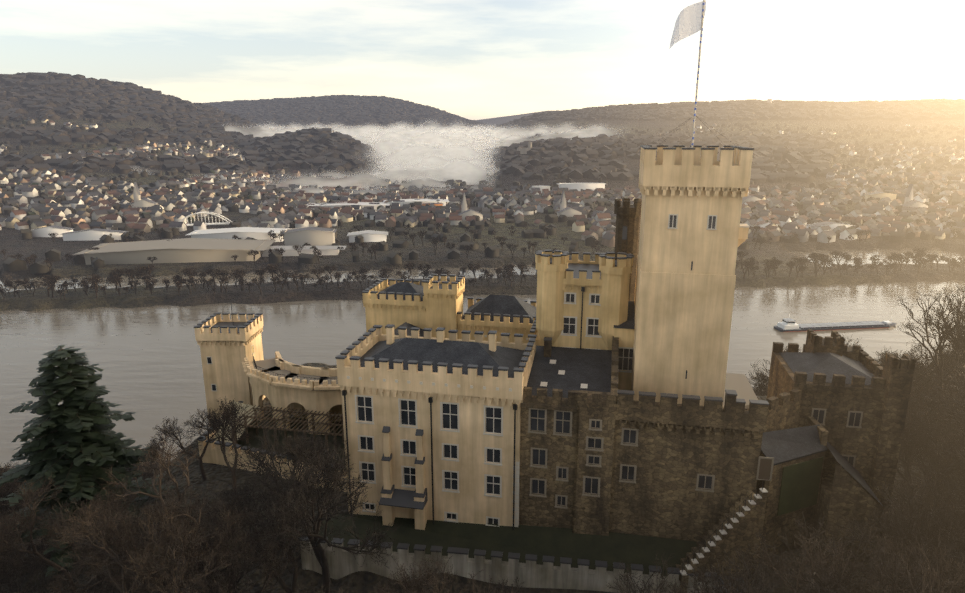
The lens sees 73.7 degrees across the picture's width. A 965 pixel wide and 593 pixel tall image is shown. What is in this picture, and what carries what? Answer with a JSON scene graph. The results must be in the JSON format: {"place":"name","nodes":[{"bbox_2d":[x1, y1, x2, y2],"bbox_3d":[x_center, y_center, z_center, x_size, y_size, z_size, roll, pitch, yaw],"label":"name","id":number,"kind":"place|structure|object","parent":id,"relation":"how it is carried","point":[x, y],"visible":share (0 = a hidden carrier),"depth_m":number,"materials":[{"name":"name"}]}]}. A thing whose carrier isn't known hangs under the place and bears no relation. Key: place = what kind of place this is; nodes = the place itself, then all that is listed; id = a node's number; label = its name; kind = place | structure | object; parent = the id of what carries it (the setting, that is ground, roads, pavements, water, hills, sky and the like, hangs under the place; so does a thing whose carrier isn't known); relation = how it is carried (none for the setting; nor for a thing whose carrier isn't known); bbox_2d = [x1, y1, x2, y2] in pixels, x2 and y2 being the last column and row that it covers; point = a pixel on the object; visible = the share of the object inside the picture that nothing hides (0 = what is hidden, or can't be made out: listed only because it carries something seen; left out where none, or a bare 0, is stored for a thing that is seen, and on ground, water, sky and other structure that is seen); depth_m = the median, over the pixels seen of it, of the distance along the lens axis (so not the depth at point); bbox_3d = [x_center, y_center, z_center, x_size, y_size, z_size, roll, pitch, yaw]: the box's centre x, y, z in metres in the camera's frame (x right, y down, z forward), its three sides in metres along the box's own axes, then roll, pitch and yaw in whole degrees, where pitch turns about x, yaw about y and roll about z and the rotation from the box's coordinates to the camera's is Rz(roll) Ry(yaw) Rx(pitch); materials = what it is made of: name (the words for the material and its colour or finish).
{"place":"outdoors","nodes":[
{"label":"outdoors","id":0,"kind":"place"},
{"bbox_2d":[214,401,259,445],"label":"castle canvas","id":1,"kind":"object","parent":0,"point":[247,408],"depth_m":77.35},
{"bbox_2d":[225,125,605,192],"bbox_3d":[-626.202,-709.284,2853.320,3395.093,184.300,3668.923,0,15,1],"label":"fog bank","id":2,"kind":"structure","parent":0,"point":[452,150],"depth_m":1993.85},
{"bbox_2d":[232,415,696,575],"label":"terrace lawn","id":3,"kind":"structure","parent":0,"point":[556,543],"depth_m":57.77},
{"bbox_2d":[0,78,964,592],"bbox_3d":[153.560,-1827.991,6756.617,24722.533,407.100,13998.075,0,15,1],"label":"ground","id":4,"kind":"structure","parent":0,"point":[12,242],"depth_m":600.95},
{"bbox_2d":[0,480,22,569],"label":"bush","id":5,"kind":"object","parent":4,"relation":"on","point":[2,489],"visible":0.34,"depth_m":75.30,"materials":[{"name":"brown plant"}]},
{"bbox_2d":[0,481,23,556],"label":"bush","id":6,"kind":"object","parent":4,"relation":"on","point":[13,482],"visible":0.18,"depth_m":79.04,"materials":[{"name":"brown plant"}]},
{"bbox_2d":[3,279,23,296],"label":"tree","id":7,"kind":"object","parent":4,"relation":"on","point":[8,282],"visible":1,"depth_m":470.81,"materials":[{"name":"brown plant"}]},
{"bbox_2d":[0,490,28,516],"bbox_3d":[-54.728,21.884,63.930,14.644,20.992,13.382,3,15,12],"label":"bush","id":8,"kind":"object","parent":4,"relation":"on","point":[3,506],"visible":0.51,"depth_m":66.19,"materials":[{"name":"brown plant"}]},
{"bbox_2d":[0,538,58,592],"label":"bare tree","id":9,"kind":"object","parent":4,"relation":"on","point":[15,567],"visible":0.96,"depth_m":50.20,"materials":[{"name":"brown plant"}]},
{"bbox_2d":[2,480,56,534],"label":"bare tree","id":10,"kind":"object","parent":4,"relation":"on","point":[28,498],"visible":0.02,"depth_m":71.79,"materials":[{"name":"brown plant"}]},
{"bbox_2d":[27,281,40,296],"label":"tree","id":11,"kind":"object","parent":4,"relation":"on","point":[31,285],"visible":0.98,"depth_m":474.25,"materials":[{"name":"brown plant"}]},
{"bbox_2d":[0,474,74,592],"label":"bare tree","id":12,"kind":"object","parent":4,"relation":"on","point":[10,523],"visible":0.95,"depth_m":52.32,"materials":[{"name":"brown plant"}]},
{"bbox_2d":[24,536,59,581],"bbox_3d":[-42.121,26.321,61.897,3.898,5.682,3.189,10,18,34],"label":"bush","id":13,"kind":"object","parent":4,"relation":"on","point":[38,548],"visible":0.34,"depth_m":61.66,"materials":[{"name":"brown plant"}]},
{"bbox_2d":[39,279,51,296],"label":"tree","id":14,"kind":"object","parent":4,"relation":"on","point":[43,284],"visible":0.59,"depth_m":473.73,"materials":[{"name":"brown plant"}]},
{"bbox_2d":[42,274,59,297],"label":"tree","id":15,"kind":"object","parent":4,"relation":"on","point":[53,278],"visible":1,"depth_m":471.08,"materials":[{"name":"brown plant"}]},
{"bbox_2d":[54,283,71,299],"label":"tree","id":16,"kind":"object","parent":4,"relation":"on","point":[63,285],"visible":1,"depth_m":464.40,"materials":[{"name":"brown plant"}]},
{"bbox_2d":[68,276,79,291],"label":"tree","id":17,"kind":"object","parent":4,"relation":"on","point":[74,282],"visible":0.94,"depth_m":487.20,"materials":[{"name":"brown plant"}]},
{"bbox_2d":[0,345,174,577],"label":"conifer tree","id":18,"kind":"object","parent":4,"relation":"on","point":[75,448],"visible":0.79,"depth_m":62.10,"materials":[{"name":"green plant"}]},
{"bbox_2d":[84,274,99,298],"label":"tree","id":19,"kind":"object","parent":4,"relation":"on","point":[94,278],"visible":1,"depth_m":468.51,"materials":[{"name":"brown plant"}]},
{"bbox_2d":[29,489,155,592],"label":"bare tree","id":20,"kind":"object","parent":4,"relation":"on","point":[54,524],"visible":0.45,"depth_m":48.84,"materials":[{"name":"brown plant"}]},
{"bbox_2d":[69,570,147,592],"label":"bush","id":21,"kind":"object","parent":4,"relation":"on","point":[97,586],"visible":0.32,"depth_m":49.50,"materials":[{"name":"brown plant"}]},
{"bbox_2d":[108,275,122,294],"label":"tree","id":22,"kind":"object","parent":4,"relation":"on","point":[115,279],"visible":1,"depth_m":474.52,"materials":[{"name":"brown plant"}]},
{"bbox_2d":[119,268,135,288],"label":"tree","id":23,"kind":"object","parent":4,"relation":"on","point":[126,271],"visible":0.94,"depth_m":494.87,"materials":[{"name":"brown plant"}]},
{"bbox_2d":[79,487,188,581],"bbox_3d":[-30.635,20.873,55.963,10.811,9.717,7.059,10,14,30],"label":"bare tree","id":24,"kind":"object","parent":4,"relation":"on","point":[126,506],"visible":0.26,"depth_m":55.27,"materials":[{"name":"brown plant"}]},
{"bbox_2d":[125,270,143,290],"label":"tree","id":25,"kind":"object","parent":4,"relation":"on","point":[136,273],"visible":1,"depth_m":490.01,"materials":[{"name":"brown plant"}]},
{"bbox_2d":[125,463,158,480],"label":"bush","id":26,"kind":"object","parent":4,"relation":"on","point":[137,468],"visible":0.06,"depth_m":91.61,"materials":[{"name":"brown plant"}]},
{"bbox_2d":[41,485,245,592],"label":"bare tree","id":27,"kind":"object","parent":4,"relation":"on","point":[178,581],"visible":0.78,"depth_m":41.12,"materials":[{"name":"brown plant"}]},
{"bbox_2d":[134,264,155,288],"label":"tree","id":28,"kind":"object","parent":4,"relation":"on","point":[143,269],"visible":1,"depth_m":493.73,"materials":[{"name":"brown plant"}]},
{"bbox_2d":[41,432,256,592],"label":"bare tree","id":29,"kind":"object","parent":4,"relation":"on","point":[166,518],"visible":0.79,"depth_m":43.43,"materials":[{"name":"brown plant"}]},
{"bbox_2d":[124,498,249,592],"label":"bare tree","id":30,"kind":"object","parent":4,"relation":"on","point":[192,510],"visible":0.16,"depth_m":49.96,"materials":[{"name":"brown plant"}]},
{"bbox_2d":[181,277,194,294],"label":"tree","id":31,"kind":"object","parent":4,"relation":"on","point":[184,281],"visible":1,"depth_m":480.93,"materials":[{"name":"brown plant"}]},
{"bbox_2d":[180,266,197,285],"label":"tree","id":32,"kind":"object","parent":4,"relation":"on","point":[186,270],"visible":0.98,"depth_m":503.00,"materials":[{"name":"brown plant"}]},
{"bbox_2d":[145,398,251,480],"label":"bare tree","id":33,"kind":"object","parent":4,"relation":"on","point":[170,428],"visible":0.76,"depth_m":66.73,"materials":[{"name":"brown plant"}]},
{"bbox_2d":[159,526,240,592],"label":"bush","id":34,"kind":"object","parent":4,"relation":"on","point":[216,557],"visible":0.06,"depth_m":51.73,"materials":[{"name":"brown plant"}]},
{"bbox_2d":[178,212,231,225],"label":"arch bridge","id":35,"kind":"structure","parent":4,"relation":"on","point":[209,223],"depth_m":806.42,"materials":[{"name":"white"}]},
{"bbox_2d":[110,499,302,592],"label":"bare tree","id":36,"kind":"object","parent":4,"relation":"on","point":[235,565],"visible":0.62,"depth_m":43.99,"materials":[{"name":"brown plant"}]},
{"bbox_2d":[205,268,221,287],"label":"tree","id":37,"kind":"object","parent":4,"relation":"on","point":[209,271],"visible":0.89,"depth_m":498.66,"materials":[{"name":"brown plant"}]},
{"bbox_2d":[186,403,249,493],"bbox_3d":[-26.417,15.090,66.004,6.776,10.223,5.573,0,15,-1],"label":"bare tree","id":38,"kind":"object","parent":4,"relation":"on","point":[229,414],"visible":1,"depth_m":64.69,"materials":[{"name":"brown plant"}]},
{"bbox_2d":[211,270,229,291],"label":"tree","id":39,"kind":"object","parent":4,"relation":"on","point":[222,273],"visible":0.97,"depth_m":487.75,"materials":[{"name":"brown plant"}]},
{"bbox_2d":[218,276,232,292],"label":"tree","id":40,"kind":"object","parent":4,"relation":"on","point":[223,279],"visible":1,"depth_m":482.43,"materials":[{"name":"brown plant"}]},
{"bbox_2d":[231,269,246,290],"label":"tree","id":41,"kind":"object","parent":4,"relation":"on","point":[240,273],"visible":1,"depth_m":490.89,"materials":[{"name":"brown plant"}]},
{"bbox_2d":[250,277,264,293],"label":"tree","id":42,"kind":"object","parent":4,"relation":"on","point":[260,279],"visible":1,"depth_m":482.93,"materials":[{"name":"brown plant"}]},
{"bbox_2d":[194,474,342,592],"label":"bare tree","id":43,"kind":"object","parent":4,"relation":"on","point":[239,498],"visible":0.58,"depth_m":49.04,"materials":[{"name":"brown plant"}]},
{"bbox_2d":[265,263,279,283],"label":"tree","id":44,"kind":"object","parent":4,"relation":"on","point":[270,267],"visible":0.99,"depth_m":508.55,"materials":[{"name":"brown plant"}]},
{"bbox_2d":[279,270,290,288],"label":"tree","id":45,"kind":"object","parent":4,"relation":"on","point":[285,274],"visible":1,"depth_m":493.08,"materials":[{"name":"brown plant"}]},
{"bbox_2d":[288,273,303,290],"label":"tree","id":46,"kind":"object","parent":4,"relation":"on","point":[294,277],"visible":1,"depth_m":491.11,"materials":[{"name":"brown plant"}]},
{"bbox_2d":[265,436,335,520],"bbox_3d":[-15.518,17.122,58.370,4.964,10.121,6.166,7,16,26],"label":"bare tree","id":47,"kind":"object","parent":4,"relation":"on","point":[300,459],"visible":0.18,"depth_m":57.22,"materials":[{"name":"brown plant"}]},
{"bbox_2d":[219,421,400,592],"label":"bare tree","id":48,"kind":"object","parent":4,"relation":"on","point":[331,473],"visible":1,"depth_m":47.15,"materials":[{"name":"brown plant"}]},
{"bbox_2d":[309,268,324,284],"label":"tree","id":49,"kind":"object","parent":4,"relation":"on","point":[314,271],"visible":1,"depth_m":509.58,"materials":[{"name":"brown plant"}]},
{"bbox_2d":[324,265,336,281],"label":"tree","id":50,"kind":"object","parent":4,"relation":"on","point":[327,267],"visible":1,"depth_m":519.52,"materials":[{"name":"brown plant"}]},
{"bbox_2d":[194,314,535,529],"bbox_3d":[-16.422,12.824,74.365,52.039,25.700,20.584,9,17,31],"label":"castle","id":51,"kind":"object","parent":4,"relation":"on","point":[231,372],"visible":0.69,"depth_m":59.32,"materials":[{"name":"beige paint"}]},
{"bbox_2d":[379,268,394,285],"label":"tree","id":52,"kind":"object","parent":4,"relation":"on","point":[385,270],"visible":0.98,"depth_m":501.80,"materials":[{"name":"brown plant"}]},
{"bbox_2d":[404,261,414,278],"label":"tree","id":53,"kind":"object","parent":4,"relation":"on","point":[410,264],"visible":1,"depth_m":516.69,"materials":[{"name":"brown plant"}]},
{"bbox_2d":[417,263,432,279],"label":"tree","id":54,"kind":"object","parent":4,"relation":"on","point":[425,266],"visible":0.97,"depth_m":523.01,"materials":[{"name":"brown plant"}]},
{"bbox_2d":[332,551,519,592],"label":"bare tree","id":55,"kind":"object","parent":4,"relation":"on","point":[429,579],"visible":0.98,"depth_m":35.30,"materials":[{"name":"brown plant"}]},
{"bbox_2d":[400,566,451,592],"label":"bare tree","id":56,"kind":"object","parent":4,"relation":"on","point":[418,583],"visible":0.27,"depth_m":49.10,"materials":[{"name":"brown plant"}]},
{"bbox_2d":[466,262,480,281],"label":"tree","id":57,"kind":"object","parent":4,"relation":"on","point":[476,267],"visible":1,"depth_m":519.44,"materials":[{"name":"brown plant"}]},
{"bbox_2d":[425,575,527,592],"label":"bare tree","id":58,"kind":"object","parent":4,"relation":"on","point":[502,587],"visible":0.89,"depth_m":39.12,"materials":[{"name":"brown plant"}]},
{"bbox_2d":[31,99,927,264],"bbox_3d":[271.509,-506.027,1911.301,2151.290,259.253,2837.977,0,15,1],"label":"industrial buildings","id":59,"kind":"structure","parent":4,"relation":"on","point":[213,245],"depth_m":657.37,"materials":[{"name":"paint"}]},
{"bbox_2d":[0,119,964,246],"bbox_3d":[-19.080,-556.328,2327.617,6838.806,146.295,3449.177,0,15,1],"label":"town houses","id":60,"kind":"structure","parent":4,"relation":"on","point":[99,203],"depth_m":971.59,"materials":[{"name":"paint"}]},
{"bbox_2d":[0,72,964,182],"bbox_3d":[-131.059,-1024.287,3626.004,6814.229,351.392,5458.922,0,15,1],"label":"hills","id":61,"kind":"structure","parent":4,"relation":"on","point":[260,115],"depth_m":1998.03,"materials":[{"name":"plant"}]},
{"bbox_2d":[0,117,964,273],"bbox_3d":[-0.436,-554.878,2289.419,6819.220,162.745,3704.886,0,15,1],"label":"trees","id":62,"kind":"object","parent":4,"relation":"on","point":[14,264],"visible":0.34,"depth_m":1004.66,"materials":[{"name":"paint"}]},
{"bbox_2d":[206,0,767,575],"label":"castle frame","id":63,"kind":"object","parent":4,"relation":"on","point":[516,508],"visible":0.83,"depth_m":58.25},
{"bbox_2d":[614,198,641,300],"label":"chimney tower","id":64,"kind":"structure","parent":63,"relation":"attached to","point":[628,215],"depth_m":68.58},
{"bbox_2d":[631,147,752,406],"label":"castle tower","id":65,"kind":"structure","parent":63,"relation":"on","point":[683,315],"depth_m":56.14,"materials":[{"name":"paint"}]},
{"bbox_2d":[528,408,862,508],"bbox_3d":[19.009,14.667,55.560,29.826,9.466,5.511,-1,15,-3],"label":"castle frame","id":66,"kind":"object","parent":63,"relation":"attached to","point":[600,457],"visible":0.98,"depth_m":55.96,"materials":[{"name":"brown stone"}]},
{"bbox_2d":[691,2,704,144],"bbox_3d":[18.651,-18.130,55.936,0.189,13.700,0.197,0,15,1],"label":"flagpole","id":67,"kind":"object","parent":63,"relation":"attached to","point":[698,71],"visible":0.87,"depth_m":55.47,"materials":[{"name":"grey metal"}]},
{"bbox_2d":[669,0,705,48],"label":"flag","id":68,"kind":"object","parent":67,"relation":"attached to","point":[688,21],"visible":1,"depth_m":54.55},
{"bbox_2d":[362,252,634,389],"bbox_3d":[1.205,6.291,74.947,33.000,26.050,18.200,3,15,11],"label":"castle","id":69,"kind":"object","parent":4,"relation":"on","point":[435,308],"visible":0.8,"depth_m":64.43,"materials":[{"name":"yellow paint"}]},
{"bbox_2d":[300,541,714,592],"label":"wall","id":70,"kind":"structure","parent":4,"relation":"on","point":[342,563],"depth_m":54.79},
{"bbox_2d":[502,269,517,285],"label":"tree","id":71,"kind":"object","parent":4,"relation":"on","point":[511,273],"visible":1,"depth_m":506.30,"materials":[{"name":"brown plant"}]},
{"bbox_2d":[517,264,528,282],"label":"tree","id":72,"kind":"object","parent":4,"relation":"on","point":[521,267],"visible":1,"depth_m":515.42,"materials":[{"name":"brown plant"}]},
{"bbox_2d":[207,116,915,592],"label":"castle","id":73,"kind":"structure","parent":4,"relation":"on","point":[676,451],"depth_m":55.81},
{"bbox_2d":[194,145,768,592],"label":"castle cap","id":74,"kind":"object","parent":73,"relation":"attached to","point":[402,499],"visible":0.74,"depth_m":59.18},
{"bbox_2d":[360,282,882,505],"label":"roof","id":75,"kind":"structure","parent":73,"relation":"attached to","point":[591,368],"depth_m":59.81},
{"bbox_2d":[777,457,823,515],"bbox_3d":[27.315,16.299,55.273,4.576,4.600,0.060,-6,16,-22],"label":"castle ivy","id":76,"kind":"object","parent":73,"relation":"attached to","point":[800,484],"visible":1,"depth_m":55.20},
{"bbox_2d":[598,552,785,592],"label":"bare tree","id":77,"kind":"object","parent":4,"relation":"on","point":[724,585],"visible":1,"depth_m":34.15,"materials":[{"name":"brown plant"}]},
{"bbox_2d":[737,251,748,268],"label":"tree","id":78,"kind":"object","parent":4,"relation":"on","point":[744,253],"visible":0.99,"depth_m":563.67,"materials":[{"name":"brown plant"}]},
{"bbox_2d":[738,259,754,277],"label":"tree","id":79,"kind":"object","parent":4,"relation":"on","point":[749,263],"visible":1,"depth_m":530.91,"materials":[{"name":"brown plant"}]},
{"bbox_2d":[762,258,779,277],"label":"tree","id":80,"kind":"object","parent":4,"relation":"on","point":[773,262],"visible":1,"depth_m":534.18,"materials":[{"name":"brown plant"}]},
{"bbox_2d":[745,345,799,395],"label":"bare tree","id":81,"kind":"object","parent":4,"relation":"on","point":[762,385],"visible":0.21,"depth_m":113.07,"materials":[{"name":"brown plant"}]},
{"bbox_2d":[791,256,809,277],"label":"tree","id":82,"kind":"object","parent":4,"relation":"on","point":[799,260],"visible":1,"depth_m":533.83,"materials":[{"name":"brown plant"}]},
{"bbox_2d":[766,334,864,395],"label":"bare tree","id":83,"kind":"object","parent":4,"relation":"on","point":[846,343],"visible":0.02,"depth_m":97.47,"materials":[{"name":"brown plant"}]},
{"bbox_2d":[809,252,824,272],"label":"tree","id":84,"kind":"object","parent":4,"relation":"on","point":[813,254],"visible":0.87,"depth_m":548.76,"materials":[{"name":"brown plant"}]},
{"bbox_2d":[811,256,828,276],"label":"tree","id":85,"kind":"object","parent":4,"relation":"on","point":[821,261],"visible":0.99,"depth_m":535.59,"materials":[{"name":"brown plant"}]},
{"bbox_2d":[818,257,834,274],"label":"tree","id":86,"kind":"object","parent":4,"relation":"on","point":[831,261],"visible":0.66,"depth_m":543.28,"materials":[{"name":"brown plant"}]},
{"bbox_2d":[701,507,964,592],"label":"bare tree","id":87,"kind":"object","parent":4,"relation":"on","point":[824,583],"visible":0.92,"depth_m":32.80,"materials":[{"name":"brown plant"}]},
{"bbox_2d":[829,251,848,269],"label":"tree","id":88,"kind":"object","parent":4,"relation":"on","point":[836,254],"visible":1,"depth_m":564.90,"materials":[{"name":"brown plant"}]},
{"bbox_2d":[889,252,905,271],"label":"tree","id":89,"kind":"object","parent":4,"relation":"on","point":[896,258],"visible":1,"depth_m":556.87,"materials":[{"name":"brown plant"}]},
{"bbox_2d":[874,352,935,456],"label":"bare tree","id":90,"kind":"object","parent":4,"relation":"on","point":[912,384],"visible":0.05,"depth_m":85.14,"materials":[{"name":"brown plant"}]},
{"bbox_2d":[878,342,958,452],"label":"bare tree","id":91,"kind":"object","parent":4,"relation":"on","point":[919,381],"visible":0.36,"depth_m":78.80,"materials":[{"name":"brown plant"}]},
{"bbox_2d":[874,345,964,490],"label":"bare tree","id":92,"kind":"object","parent":4,"relation":"on","point":[917,360],"visible":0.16,"depth_m":81.55,"materials":[{"name":"brown plant"}]},
{"bbox_2d":[912,257,926,273],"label":"tree","id":93,"kind":"object","parent":4,"relation":"on","point":[915,260],"visible":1,"depth_m":550.19,"materials":[{"name":"brown plant"}]},
{"bbox_2d":[881,548,964,591],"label":"bare tree","id":94,"kind":"object","parent":4,"relation":"on","point":[926,575],"visible":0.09,"depth_m":38.48,"materials":[{"name":"brown plant"}]},
{"bbox_2d":[894,285,964,509],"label":"bare tree","id":95,"kind":"object","parent":4,"relation":"on","point":[952,335],"visible":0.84,"depth_m":65.97,"materials":[{"name":"brown plant"}]},
{"bbox_2d":[929,254,946,269],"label":"tree","id":96,"kind":"object","parent":4,"relation":"on","point":[939,259],"visible":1,"depth_m":563.18,"materials":[{"name":"brown plant"}]},
{"bbox_2d":[915,350,964,435],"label":"bare tree","id":97,"kind":"object","parent":4,"relation":"on","point":[957,402],"visible":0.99,"depth_m":42.63,"materials":[{"name":"brown plant"}]},
{"bbox_2d":[922,366,964,545],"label":"bare tree","id":98,"kind":"object","parent":4,"relation":"on","point":[949,463],"visible":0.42,"depth_m":57.14,"materials":[{"name":"brown plant"}]},
{"bbox_2d":[922,284,964,459],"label":"bare tree","id":99,"kind":"object","parent":4,"relation":"on","point":[956,310],"visible":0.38,"depth_m":79.95,"materials":[{"name":"brown plant"}]},
{"bbox_2d":[923,525,964,592],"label":"bare tree","id":100,"kind":"object","parent":4,"relation":"on","point":[952,551],"visible":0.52,"depth_m":34.64,"materials":[{"name":"brown plant"}]},
{"bbox_2d":[0,247,964,467],"bbox_3d":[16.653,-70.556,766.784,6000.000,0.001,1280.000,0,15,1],"label":"river water","id":101,"kind":"structure","parent":0,"point":[148,360],"depth_m":408.22,"materials":[{"name":"grey liquid"}]},
{"bbox_2d":[777,314,891,331],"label":"barge","id":102,"kind":"object","parent":101,"relation":"on","point":[784,325],"depth_m":411.67},
{"bbox_2d":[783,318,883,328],"bbox_3d":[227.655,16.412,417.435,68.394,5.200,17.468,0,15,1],"label":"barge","id":103,"kind":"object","parent":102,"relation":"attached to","point":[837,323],"depth_m":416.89},
{"bbox_2d":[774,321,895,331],"bbox_3d":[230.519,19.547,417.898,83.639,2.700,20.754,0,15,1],"label":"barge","id":104,"kind":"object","parent":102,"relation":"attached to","point":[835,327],"visible":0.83,"depth_m":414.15},
{"bbox_2d":[0,0,964,119],"label":"sky","id":105,"kind":"structure","parent":0,"point":[468,59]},
{"bbox_2d":[252,358,757,406],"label":"terrace","id":106,"kind":"structure","parent":0,"point":[740,384],"depth_m":79.29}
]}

